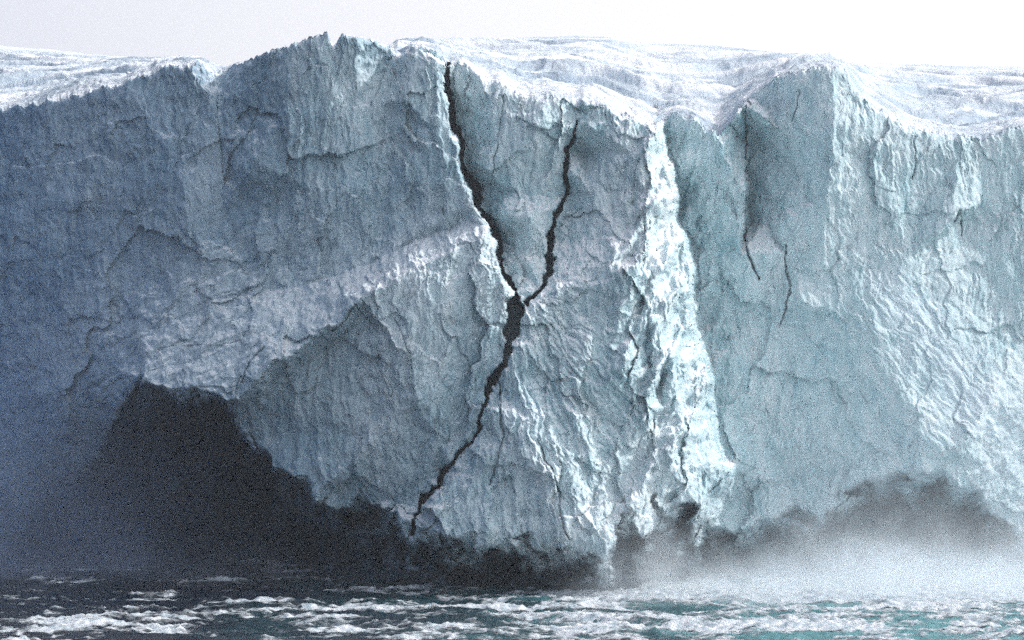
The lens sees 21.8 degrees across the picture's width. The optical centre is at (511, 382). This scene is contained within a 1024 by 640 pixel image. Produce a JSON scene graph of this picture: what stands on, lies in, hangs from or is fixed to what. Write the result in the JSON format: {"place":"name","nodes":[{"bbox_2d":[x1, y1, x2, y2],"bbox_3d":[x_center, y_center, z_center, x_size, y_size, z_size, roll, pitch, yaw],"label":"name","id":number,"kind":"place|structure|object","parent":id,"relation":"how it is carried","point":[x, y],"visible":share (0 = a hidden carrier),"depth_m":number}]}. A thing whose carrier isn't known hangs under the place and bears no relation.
{"place":"outdoors","nodes":[
{"label":"outdoors","id":0,"kind":"place"},
{"bbox_2d":[0,32,517,584],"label":"ice cliff","id":1,"kind":"structure","parent":0,"point":[262,306],"depth_m":259.68},
{"bbox_2d":[0,547,1023,639],"bbox_3d":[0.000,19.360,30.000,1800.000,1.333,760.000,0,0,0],"label":"sea water","id":2,"kind":"structure","parent":0,"point":[110,587],"depth_m":228.21},
{"bbox_2d":[0,548,1023,639],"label":"sea foam","id":3,"kind":"object","parent":2,"relation":"on","point":[851,580],"visible":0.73,"depth_m":230.70},
{"bbox_2d":[409,100,732,590],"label":"ice promontory","id":4,"kind":"structure","parent":2,"relation":"in","point":[590,457],"depth_m":243.35},
{"bbox_2d":[447,60,580,306],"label":"ice wedge","id":5,"kind":"object","parent":4,"relation":"on","point":[514,153],"visible":0.99,"depth_m":252.92},
{"bbox_2d":[0,31,1023,141],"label":"snowfield","id":6,"kind":"structure","parent":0,"point":[710,87],"depth_m":306.96},
{"bbox_2d":[0,0,1023,65],"label":"sky","id":7,"kind":"structure","parent":0,"point":[223,32]},
{"bbox_2d":[656,66,1023,571],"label":"ice cliff","id":8,"kind":"structure","parent":0,"point":[856,316],"depth_m":263.32}
]}

